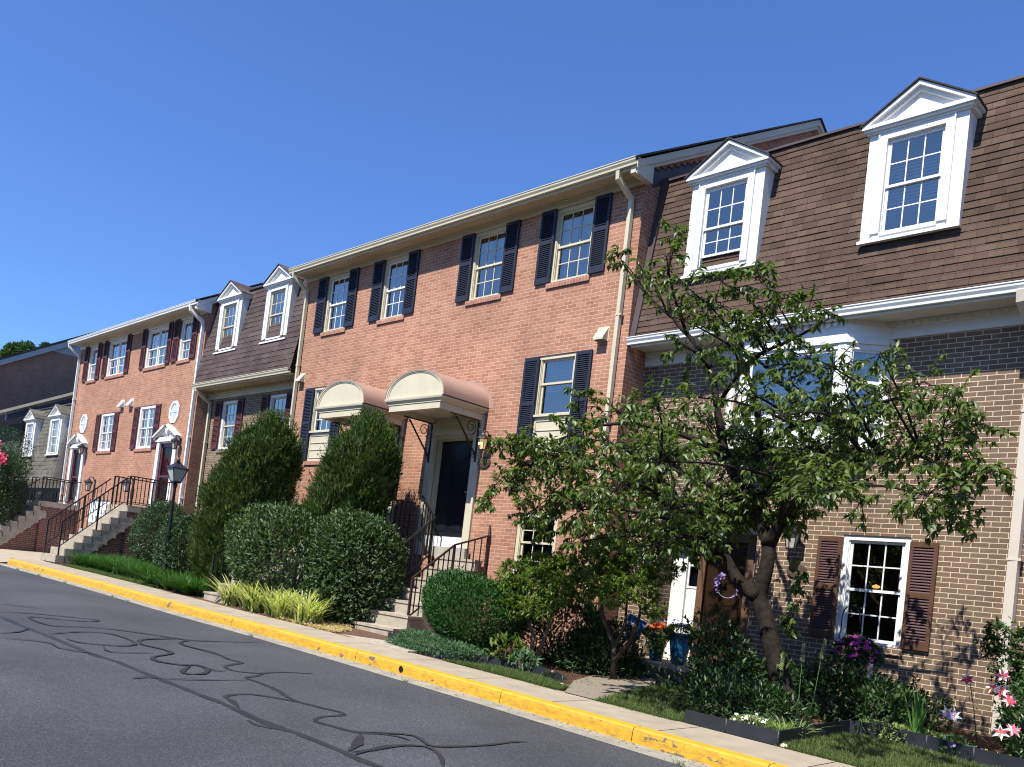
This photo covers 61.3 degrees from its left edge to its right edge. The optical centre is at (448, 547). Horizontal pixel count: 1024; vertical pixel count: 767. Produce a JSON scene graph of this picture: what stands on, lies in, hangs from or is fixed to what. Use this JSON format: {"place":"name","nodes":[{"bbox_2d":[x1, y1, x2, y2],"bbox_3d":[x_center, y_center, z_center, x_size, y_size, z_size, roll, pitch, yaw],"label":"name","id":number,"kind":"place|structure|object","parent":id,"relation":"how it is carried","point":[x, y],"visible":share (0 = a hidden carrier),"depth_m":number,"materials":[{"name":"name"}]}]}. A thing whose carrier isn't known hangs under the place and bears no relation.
{"place":"outdoors","nodes":[
{"label":"outdoors","id":0,"kind":"place"},
{"bbox_2d":[0,549,50,561],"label":"driveway","id":1,"kind":"structure","parent":0,"point":[6,555],"depth_m":27.07,"materials":[{"name":"concrete"}]},
{"bbox_2d":[0,425,36,523],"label":"crape myrtle","id":2,"kind":"object","parent":1,"relation":"on","point":[9,464],"visible":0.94,"depth_m":30.49,"materials":[{"name":"green plant"}]},
{"bbox_2d":[0,392,72,518],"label":"gabled house","id":3,"kind":"structure","parent":1,"relation":"on","point":[24,408],"depth_m":37.76,"materials":[{"name":"brick"}]},
{"bbox_2d":[0,500,79,552],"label":"staircase","id":4,"kind":"structure","parent":1,"relation":"on","point":[24,530],"depth_m":30.91,"materials":[{"name":"brick"}]},
{"bbox_2d":[3,477,69,518],"bbox_3d":[-15.662,-1.388,31.576,3.131,2.556,0.039,8,-3,-43],"label":"railing","id":5,"kind":"object","parent":4,"relation":"on","point":[48,490],"visible":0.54,"depth_m":32.16,"materials":[{"name":"black metal"}]},
{"bbox_2d":[0,476,81,521],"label":"railing","id":6,"kind":"object","parent":4,"relation":"on","point":[15,511],"visible":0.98,"depth_m":30.89,"materials":[{"name":"black metal"}]},
{"bbox_2d":[9,403,71,502],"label":"mansard townhouse","id":7,"kind":"structure","parent":1,"relation":"on","point":[46,430],"depth_m":34.77,"materials":[{"name":"grey brick"}]},
{"bbox_2d":[0,329,102,425],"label":"gabled house","id":8,"kind":"structure","parent":1,"relation":"on","point":[38,373],"depth_m":46.84,"materials":[{"name":"brick"}]},
{"bbox_2d":[62,564,156,586],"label":"lawn","id":9,"kind":"structure","parent":0,"point":[113,575],"depth_m":21.54,"materials":[{"name":"green plant"}]},
{"bbox_2d":[0,565,683,766],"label":"road","id":10,"kind":"structure","parent":0,"point":[62,707],"depth_m":8.28,"materials":[{"name":"grey asphalt"}]},
{"bbox_2d":[0,604,524,766],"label":"crack sealant","id":11,"kind":"object","parent":10,"relation":"on","point":[357,741],"visible":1,"depth_m":8.55,"materials":[{"name":"black asphalt"}]},
{"bbox_2d":[0,562,712,766],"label":"gutter pan","id":12,"kind":"object","parent":10,"relation":"on","point":[641,749],"visible":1,"depth_m":10.85,"materials":[{"name":"concrete"}]},
{"bbox_2d":[8,559,788,766],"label":"kerb","id":13,"kind":"structure","parent":12,"relation":"on","point":[700,752],"depth_m":10.71,"materials":[{"name":"yellow paint"}]},
{"bbox_2d":[12,558,854,766],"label":"pavement","id":14,"kind":"structure","parent":0,"point":[775,754],"depth_m":10.77,"materials":[{"name":"concrete"}]},
{"bbox_2d":[0,0,1023,349],"label":"sky","id":15,"kind":"structure","parent":0,"point":[156,155],"materials":[{"name":"blue"}]},
{"bbox_2d":[45,561,1022,764],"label":"flower bed","id":16,"kind":"object","parent":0,"point":[361,633],"visible":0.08,"depth_m":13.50,"materials":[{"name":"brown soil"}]},
{"bbox_2d":[40,504,162,564],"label":"staircase","id":17,"kind":"structure","parent":16,"relation":"on","point":[109,535],"depth_m":25.12,"materials":[{"name":"concrete"}]},
{"bbox_2d":[43,476,156,552],"bbox_3d":[-10.472,-0.954,26.041,3.131,2.556,0.039,8,-3,-43],"label":"railing","id":18,"kind":"object","parent":17,"relation":"on","point":[83,509],"visible":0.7,"depth_m":25.64,"materials":[{"name":"black metal"}]},
{"bbox_2d":[57,476,172,554],"bbox_3d":[-9.693,-0.888,25.211,3.131,2.556,0.039,8,-3,-43],"label":"railing","id":19,"kind":"object","parent":17,"relation":"on","point":[98,511],"visible":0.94,"depth_m":24.97,"materials":[{"name":"black metal"}]},
{"bbox_2d":[65,550,190,580],"bbox_3d":[-8.365,0.466,22.793,2.792,0.621,6.163,8,-3,-43],"label":"liriope","id":20,"kind":"object","parent":16,"relation":"on","point":[127,567],"visible":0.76,"depth_m":22.27,"materials":[{"name":"green plant"}]},
{"bbox_2d":[125,497,188,566],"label":"round bush","id":21,"kind":"object","parent":16,"relation":"on","point":[151,512],"visible":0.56,"depth_m":23.34,"materials":[{"name":"green plant"}]},
{"bbox_2d":[162,458,188,570],"bbox_3d":[-6.885,-0.635,21.301,0.420,3.220,0.420,8,-3,-43],"label":"street lamp","id":22,"kind":"object","parent":16,"relation":"on","point":[177,470],"visible":0.81,"depth_m":21.27,"materials":[{"name":"black metal"}]},
{"bbox_2d":[150,510,206,578],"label":"round bush","id":23,"kind":"object","parent":16,"relation":"on","point":[181,521],"visible":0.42,"depth_m":21.43,"materials":[{"name":"green plant"}]},
{"bbox_2d":[134,569,224,596],"bbox_3d":[-5.958,0.762,19.494,2.546,0.515,3.783,8,-3,-43],"label":"liriope","id":24,"kind":"object","parent":16,"relation":"on","point":[185,583],"visible":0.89,"depth_m":19.03,"materials":[{"name":"green plant"}]},
{"bbox_2d":[205,574,256,606],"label":"striped lily","id":25,"kind":"object","parent":16,"relation":"on","point":[232,600],"visible":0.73,"depth_m":17.49,"materials":[{"name":"green plant"}]},
{"bbox_2d":[185,407,305,583],"bbox_3d":[-4.665,-0.963,19.957,2.430,4.538,2.954,8,-3,-43],"label":"juniper","id":26,"kind":"object","parent":16,"relation":"on","point":[271,469],"visible":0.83,"depth_m":19.20,"materials":[{"name":"green plant"}]},
{"bbox_2d":[223,579,280,611],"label":"striped lily","id":27,"kind":"object","parent":16,"relation":"on","point":[250,604],"visible":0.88,"depth_m":16.75,"materials":[{"name":"green plant"}]},
{"bbox_2d":[241,581,300,614],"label":"striped lily","id":28,"kind":"object","parent":16,"relation":"on","point":[265,601],"visible":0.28,"depth_m":16.56,"materials":[{"name":"green plant"}]},
{"bbox_2d":[251,584,312,617],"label":"striped lily","id":29,"kind":"object","parent":16,"relation":"on","point":[277,607],"visible":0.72,"depth_m":16.08,"materials":[{"name":"green plant"}]},
{"bbox_2d":[222,496,371,602],"bbox_3d":[-3.147,0.158,17.700,2.699,2.449,3.606,8,-3,-43],"label":"leafy bush","id":30,"kind":"object","parent":16,"relation":"on","point":[240,557],"visible":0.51,"depth_m":17.01,"materials":[{"name":"green plant"}]},
{"bbox_2d":[203,536,396,618],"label":"staircase","id":31,"kind":"structure","parent":16,"relation":"on","point":[212,596],"depth_m":18.27,"materials":[{"name":"concrete"}]},
{"bbox_2d":[208,515,293,590],"bbox_3d":[-4.304,0.005,19.103,1.969,2.313,0.039,8,-3,-43],"label":"railing","id":32,"kind":"object","parent":31,"relation":"on","point":[212,569],"visible":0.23,"depth_m":18.49,"materials":[{"name":"black metal"}]},
{"bbox_2d":[332,493,415,541],"bbox_3d":[-2.005,-0.609,17.774,1.041,0.986,2.391,14,-7,-75],"label":"railing","id":33,"kind":"object","parent":31,"relation":"on","point":[401,501],"visible":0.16,"depth_m":17.77,"materials":[{"name":"black metal"}]},
{"bbox_2d":[273,588,335,619],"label":"striped lily","id":34,"kind":"object","parent":16,"relation":"on","point":[291,614],"visible":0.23,"depth_m":15.88,"materials":[{"name":"plant"}]},
{"bbox_2d":[273,592,342,624],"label":"striped lily","id":35,"kind":"object","parent":16,"relation":"on","point":[308,613],"visible":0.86,"depth_m":15.52,"materials":[{"name":"plant"}]},
{"bbox_2d":[278,615,353,632],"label":"leaf litter","id":36,"kind":"object","parent":16,"relation":"on","point":[333,626],"visible":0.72,"depth_m":15.42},
{"bbox_2d":[300,406,403,604],"bbox_3d":[-2.007,-0.759,17.590,1.881,4.234,2.201,8,-3,-43],"label":"juniper","id":37,"kind":"object","parent":16,"relation":"on","point":[369,460],"visible":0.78,"depth_m":16.97,"materials":[{"name":"green plant"}]},
{"bbox_2d":[297,500,410,624],"bbox_3d":[-1.800,0.334,16.676,2.171,2.431,2.319,8,-3,-43],"label":"leafy bush","id":38,"kind":"object","parent":16,"relation":"on","point":[381,532],"visible":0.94,"depth_m":16.08,"materials":[{"name":"green plant"}]},
{"bbox_2d":[343,545,482,653],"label":"staircase","id":39,"kind":"structure","parent":16,"relation":"on","point":[396,618],"depth_m":15.79,"materials":[{"name":"concrete"}]},
{"bbox_2d":[360,495,435,620],"bbox_3d":[-0.844,0.176,16.876,0.601,2.644,1.920,6,-2,26],"label":"railing","id":40,"kind":"object","parent":39,"relation":"on","point":[431,531],"visible":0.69,"depth_m":17.13,"materials":[{"name":"black metal"}]},
{"bbox_2d":[407,525,490,615],"bbox_3d":[0.005,0.490,15.910,1.717,2.056,0.159,8,-2,-36],"label":"railing","id":41,"kind":"object","parent":39,"relation":"on","point":[452,566],"visible":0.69,"depth_m":15.96,"materials":[{"name":"metal"}]},
{"bbox_2d":[384,627,491,662],"bbox_3d":[-0.253,1.494,13.462,0.765,0.438,2.382,8,-3,-43],"label":"juniper mat","id":42,"kind":"object","parent":16,"relation":"on","point":[410,635],"visible":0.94,"depth_m":13.17,"materials":[{"name":"green plant"}]},
{"bbox_2d":[387,631,563,682],"bbox_3d":[0.174,1.637,12.954,0.524,0.257,4.063,8,-3,-43],"label":"landscape edging","id":43,"kind":"object","parent":16,"relation":"on","point":[538,670],"visible":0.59,"depth_m":12.64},
{"bbox_2d":[419,563,534,654],"bbox_3d":[0.380,1.022,13.591,1.703,1.474,1.782,8,-3,-43],"label":"yew","id":44,"kind":"object","parent":16,"relation":"on","point":[450,581],"visible":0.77,"depth_m":13.14,"materials":[{"name":"green plant"}]},
{"bbox_2d":[443,658,568,690],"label":"lawn","id":45,"kind":"structure","parent":16,"relation":"on","point":[532,677],"depth_m":11.78,"materials":[{"name":"green plant"}]},
{"bbox_2d":[484,631,528,663],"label":"hosta","id":46,"kind":"object","parent":16,"relation":"on","point":[518,640],"visible":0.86,"depth_m":12.62,"materials":[{"name":"green plant"}]},
{"bbox_2d":[505,649,543,670],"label":"hosta","id":47,"kind":"object","parent":16,"relation":"on","point":[520,655],"visible":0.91,"depth_m":12.28,"materials":[{"name":"green plant"}]},
{"bbox_2d":[491,550,581,664],"bbox_3d":[1.280,0.872,13.181,1.146,1.840,1.922,8,-3,-43],"label":"azalea","id":48,"kind":"object","parent":16,"relation":"on","point":[545,573],"visible":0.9,"depth_m":13.00,"materials":[{"name":"green plant"}]},
{"bbox_2d":[277,118,826,657],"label":"brick townhouse","id":49,"kind":"structure","parent":16,"relation":"on","point":[451,344],"depth_m":16.86,"materials":[{"name":"red brick"}]},
{"bbox_2d":[303,386,329,464],"bbox_3d":[-2.966,-2.977,21.146,0.505,1.980,1.010,8,-3,-43],"label":"window","id":50,"kind":"structure","parent":49,"relation":"in","point":[319,428],"depth_m":21.20,"materials":[{"name":"beige paint"}]},
{"bbox_2d":[320,272,349,336],"bbox_3d":[-2.576,-5.949,21.203,0.505,1.535,1.020,8,-3,-43],"label":"window","id":51,"kind":"structure","parent":49,"relation":"in","point":[338,285],"depth_m":21.35,"materials":[{"name":"glass"}]},
{"bbox_2d":[376,254,408,324],"bbox_3d":[-1.063,-5.822,19.590,0.505,1.535,0.970,8,-3,-43],"label":"window","id":52,"kind":"structure","parent":49,"relation":"in","point":[396,268],"depth_m":19.73,"materials":[{"name":"glass"}]},
{"bbox_2d":[434,440,472,537],"bbox_3d":[0.095,-1.204,17.695,0.094,2.004,0.960,8,-3,-43],"label":"front door","id":53,"kind":"structure","parent":49,"relation":"in","point":[456,455],"depth_m":17.72,"materials":[{"name":"black wood"}]},
{"bbox_2d":[465,226,505,305],"bbox_3d":[0.941,-5.655,17.453,0.505,1.535,1.000,8,-3,-43],"label":"window","id":54,"kind":"structure","parent":49,"relation":"in","point":[489,245],"depth_m":17.56,"materials":[{"name":"glass"}]},
{"bbox_2d":[513,513,557,588],"bbox_3d":[1.706,0.063,15.749,0.505,1.395,1.020,8,-3,-43],"label":"window","id":55,"kind":"structure","parent":49,"relation":"in","point":[523,545],"depth_m":15.95,"materials":[{"name":"beige paint"}]},
{"bbox_2d":[525,352,575,459],"bbox_3d":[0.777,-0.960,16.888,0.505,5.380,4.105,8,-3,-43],"label":"window","id":56,"kind":"structure","parent":49,"relation":"in","point":[556,372],"depth_m":15.96,"materials":[{"name":"glass"}]},
{"bbox_2d":[545,199,595,289],"bbox_3d":[2.420,-5.531,15.876,0.505,1.535,1.010,8,-3,-43],"label":"window","id":57,"kind":"structure","parent":49,"relation":"in","point":[573,233],"depth_m":15.95,"materials":[{"name":"glass"}]},
{"bbox_2d":[494,591,625,667],"bbox_3d":[1.803,1.300,13.795,1.392,1.255,2.570,8,-3,-43],"label":"evergreen shrub","id":58,"kind":"object","parent":16,"relation":"on","point":[593,612],"visible":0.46,"depth_m":13.39,"materials":[{"name":"green plant"}]},
{"bbox_2d":[539,633,650,679],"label":"perennial","id":59,"kind":"object","parent":16,"relation":"on","point":[634,665],"visible":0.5,"depth_m":12.84,"materials":[{"name":"green plant"}]},
{"bbox_2d":[557,616,647,676],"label":"evergreen shrub","id":60,"kind":"object","parent":16,"relation":"on","point":[613,623],"visible":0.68,"depth_m":12.77,"materials":[{"name":"green plant"}]},
{"bbox_2d":[623,610,647,643],"bbox_3d":[2.902,1.470,13.743,0.538,0.955,0.074,6,-2,27],"label":"garden flag","id":61,"kind":"object","parent":16,"relation":"on","point":[641,625],"visible":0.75,"depth_m":13.71,"materials":[{"name":"fabric"}]},
{"bbox_2d":[592,683,719,721],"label":"lawn","id":62,"kind":"structure","parent":16,"relation":"on","point":[654,701],"depth_m":10.48,"materials":[{"name":"green plant"}]},
{"bbox_2d":[639,658,716,675],"bbox_3d":[3.309,1.897,12.892,0.330,0.285,1.400,8,-3,-43],"label":"stone bench","id":63,"kind":"object","parent":16,"relation":"on","point":[664,665],"visible":0.2,"depth_m":12.88,"materials":[{"name":"stone"}]},
{"bbox_2d":[627,657,739,683],"bbox_3d":[3.850,2.138,13.686,1.250,0.545,1.670,8,-3,-43],"label":"stoop","id":64,"kind":"object","parent":16,"relation":"on","point":[672,673],"visible":0.07,"depth_m":13.40,"materials":[{"name":"concrete"}]},
{"bbox_2d":[643,622,674,660],"bbox_3d":[3.377,1.494,13.710,0.546,0.625,0.687,8,-3,-43],"label":"flower pot","id":65,"kind":"object","parent":64,"relation":"on","point":[657,642],"visible":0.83,"depth_m":13.63,"materials":[{"name":"blue ceramic"}]},
{"bbox_2d":[664,619,696,664],"bbox_3d":[3.640,1.481,13.530,0.547,0.700,0.526,6,-2,10],"label":"flower pot","id":66,"kind":"object","parent":64,"relation":"on","point":[678,644],"visible":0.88,"depth_m":13.41,"materials":[{"name":"blue ceramic"}]},
{"bbox_2d":[682,604,772,715],"bbox_3d":[3.715,1.430,11.036,1.463,1.360,1.311,7,-2,-3],"label":"perennial","id":67,"kind":"object","parent":16,"relation":"on","point":[744,656],"visible":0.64,"depth_m":10.95,"materials":[{"name":"green plant"}]},
{"bbox_2d":[637,654,826,736],"bbox_3d":[3.306,1.697,10.115,1.288,0.780,2.322,8,-3,-43],"label":"perennial","id":68,"kind":"object","parent":16,"relation":"on","point":[758,692],"visible":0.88,"depth_m":9.79,"materials":[{"name":"green plant"}]},
{"bbox_2d":[473,216,1017,724],"bbox_3d":[2.738,-1.247,10.718,4.332,6.430,7.607,8,-3,-43],"label":"cherry tree","id":69,"kind":"object","parent":16,"relation":"on","point":[821,462],"visible":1,"depth_m":10.08,"materials":[{"name":"green plant"}]},
{"bbox_2d":[730,713,775,729],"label":"white flowers","id":70,"kind":"object","parent":16,"relation":"on","point":[758,719],"visible":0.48,"depth_m":9.13,"materials":[{"name":"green plant"}]},
{"bbox_2d":[751,713,829,733],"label":"liriope tuft","id":71,"kind":"object","parent":16,"relation":"on","point":[783,727],"visible":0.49,"depth_m":9.13,"materials":[{"name":"green plant"}]},
{"bbox_2d":[741,645,966,735],"bbox_3d":[4.962,1.730,10.704,1.322,0.999,2.509,8,-3,-43],"label":"perennial","id":72,"kind":"object","parent":16,"relation":"on","point":[852,678],"visible":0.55,"depth_m":10.52,"materials":[{"name":"green plant"}]},
{"bbox_2d":[684,709,1023,766],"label":"landscape edging","id":73,"kind":"object","parent":16,"relation":"on","point":[773,737],"visible":0.67,"depth_m":9.06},
{"bbox_2d":[824,605,884,696],"bbox_3d":[5.258,1.446,11.107,0.673,1.386,0.643,6,-2,22],"label":"hanging basket","id":74,"kind":"object","parent":16,"relation":"on","point":[846,652],"visible":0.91,"depth_m":10.98,"materials":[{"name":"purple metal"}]},
{"bbox_2d":[837,682,931,728],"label":"perennial","id":75,"kind":"object","parent":16,"relation":"on","point":[887,691],"visible":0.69,"depth_m":10.02,"materials":[{"name":"green plant"}]},
{"bbox_2d":[874,722,911,743],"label":"ground cover plant","id":76,"kind":"object","parent":16,"relation":"on","point":[896,725],"visible":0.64,"depth_m":9.52,"materials":[{"name":"green plant"}]},
{"bbox_2d":[902,690,951,746],"bbox_3d":[5.189,1.843,9.397,0.390,0.650,0.520,8,-3,-43],"label":"gladiolus","id":77,"kind":"object","parent":16,"relation":"on","point":[918,724],"visible":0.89,"depth_m":9.37,"materials":[{"name":"green plant"}]},
{"bbox_2d":[938,705,962,739],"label":"stargazer lily","id":78,"kind":"object","parent":16,"relation":"on","point":[950,715],"visible":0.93,"depth_m":9.33,"materials":[{"name":"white plant"}]},
{"bbox_2d":[930,732,976,746],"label":"ground cover plant","id":79,"kind":"object","parent":16,"relation":"on","point":[951,736],"visible":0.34,"depth_m":9.24,"materials":[{"name":"green plant"}]},
{"bbox_2d":[959,672,984,743],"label":"stargazer lily","id":80,"kind":"object","parent":16,"relation":"on","point":[967,679],"visible":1,"depth_m":9.35,"materials":[{"name":"green plant"}]},
{"bbox_2d":[974,615,1023,746],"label":"rose bush","id":81,"kind":"object","parent":16,"relation":"on","point":[999,648],"visible":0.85,"depth_m":9.70,"materials":[{"name":"green plant"}]},
{"bbox_2d":[986,665,1017,748],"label":"stargazer lily","id":82,"kind":"object","parent":16,"relation":"on","point":[1000,690],"visible":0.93,"depth_m":9.00,"materials":[{"name":"pink plant"}]},
{"bbox_2d":[993,672,1023,758],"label":"lily","id":83,"kind":"object","parent":16,"relation":"on","point":[1018,693],"visible":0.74,"depth_m":9.06,"materials":[{"name":"green plant"}]},
{"bbox_2d":[993,723,1023,757],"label":"stargazer lily","id":84,"kind":"object","parent":16,"relation":"on","point":[1011,730],"visible":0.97,"depth_m":8.70,"materials":[{"name":"pink plant"}]},
{"bbox_2d":[565,672,655,699],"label":"path","id":85,"kind":"structure","parent":0,"point":[600,685],"depth_m":11.76,"materials":[{"name":"beige concrete"}]},
{"bbox_2d":[559,536,681,678],"bbox_3d":[2.389,0.830,12.463,1.073,2.129,1.726,8,-3,-43],"label":"azalea","id":86,"kind":"object","parent":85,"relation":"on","point":[617,572],"visible":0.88,"depth_m":12.33,"materials":[{"name":"green plant"}]},
{"bbox_2d":[774,731,999,766],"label":"lawn","id":87,"kind":"structure","parent":0,"point":[864,750],"depth_m":8.62,"materials":[{"name":"green plant"}]},
{"label":"ground","id":88,"kind":"structure","parent":0,"visible":0},
{"bbox_2d":[0,340,36,356],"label":"deciduous tree","id":89,"kind":"object","parent":88,"relation":"on","point":[10,348],"visible":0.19,"depth_m":78.69,"materials":[{"name":"green plant"}]},
{"bbox_2d":[190,263,306,546],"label":"mansard townhouse","id":90,"kind":"structure","parent":88,"relation":"on","point":[244,369],"depth_m":24.25,"materials":[{"name":"beige brick"}]},
{"bbox_2d":[215,400,237,452],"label":"window","id":91,"kind":"structure","parent":90,"relation":"in","point":[229,407],"depth_m":25.42,"materials":[{"name":"glass"}]},
{"bbox_2d":[268,394,286,428],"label":"window","id":92,"kind":"structure","parent":90,"relation":"in","point":[277,401],"depth_m":23.51,"materials":[{"name":"glass"}]},
{"bbox_2d":[59,282,447,564],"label":"brick townhouse","id":93,"kind":"structure","parent":88,"relation":"on","point":[139,407],"depth_m":28.85,"materials":[{"name":"orange brick"}]},
{"bbox_2d":[71,453,80,500],"bbox_3d":[-14.012,-2.653,32.571,0.019,2.120,0.980,8,-3,-43],"label":"front door","id":94,"kind":"structure","parent":93,"relation":"in","point":[78,457],"depth_m":32.73,"materials":[{"name":"wood"}]},
{"bbox_2d":[85,346,97,383],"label":"window","id":95,"kind":"structure","parent":93,"relation":"in","point":[93,357],"depth_m":32.66,"materials":[{"name":"white paint"}]},
{"bbox_2d":[88,500,109,521],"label":"window","id":96,"kind":"structure","parent":93,"relation":"in","point":[104,506],"depth_m":30.81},
{"bbox_2d":[95,412,114,453],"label":"window","id":97,"kind":"structure","parent":93,"relation":"in","point":[107,419],"depth_m":30.98,"materials":[{"name":"white paint"}]},
{"bbox_2d":[104,337,127,379],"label":"window","id":98,"kind":"structure","parent":93,"relation":"in","point":[117,352],"depth_m":30.99,"materials":[{"name":"glass"}]},
{"bbox_2d":[133,405,155,451],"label":"window","id":99,"kind":"structure","parent":93,"relation":"in","point":[146,420],"depth_m":28.55,"materials":[{"name":"white paint"}]},
{"bbox_2d":[142,325,168,371],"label":"window","id":100,"kind":"structure","parent":93,"relation":"in","point":[157,340],"depth_m":28.59,"materials":[{"name":"glass"}]},
{"bbox_2d":[158,447,171,502],"bbox_3d":[-8.839,-2.220,27.054,0.019,2.120,0.970,8,-3,-43],"label":"front door","id":101,"kind":"structure","parent":93,"relation":"in","point":[167,455],"depth_m":27.19,"materials":[{"name":"wood"}]},
{"bbox_2d":[168,398,180,424],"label":"octagon window","id":102,"kind":"structure","parent":93,"relation":"in","point":[175,407],"depth_m":26.92,"materials":[{"name":"white paint"}]},
{"bbox_2d":[175,318,192,364],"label":"window","id":103,"kind":"structure","parent":93,"relation":"in","point":[187,324],"depth_m":27.09,"materials":[{"name":"white paint"}]},
{"bbox_2d":[617,75,1023,737],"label":"mansard townhouse","id":104,"kind":"structure","parent":88,"relation":"on","point":[899,217],"depth_m":11.88,"materials":[{"name":"brown brick"}]},
{"bbox_2d":[688,533,756,661],"bbox_3d":[4.434,0.834,13.967,0.074,2.150,0.950,8,-3,-43],"label":"storm door","id":105,"kind":"structure","parent":104,"relation":"in","point":[751,551],"depth_m":13.75,"materials":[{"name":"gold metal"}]},
{"bbox_2d":[698,542,756,651],"bbox_3d":[4.521,0.780,14.023,0.054,2.020,0.840,8,-3,-43],"label":"front door","id":106,"kind":"structure","parent":104,"relation":"in","point":[732,606],"depth_m":14.04,"materials":[{"name":"brown wood"}]},
{"bbox_2d":[725,319,894,464],"bbox_3d":[5.182,-2.189,12.776,0.694,2.110,2.580,8,-3,-43],"label":"bay window","id":107,"kind":"structure","parent":104,"relation":"in","point":[872,337],"depth_m":12.31,"materials":[{"name":"white paint"}]},
{"bbox_2d":[829,535,911,656],"bbox_3d":[5.978,0.640,11.994,0.508,1.630,0.950,8,-3,-43],"label":"window","id":108,"kind":"structure","parent":104,"relation":"in","point":[873,578],"depth_m":12.14,"materials":[{"name":"white paint"}]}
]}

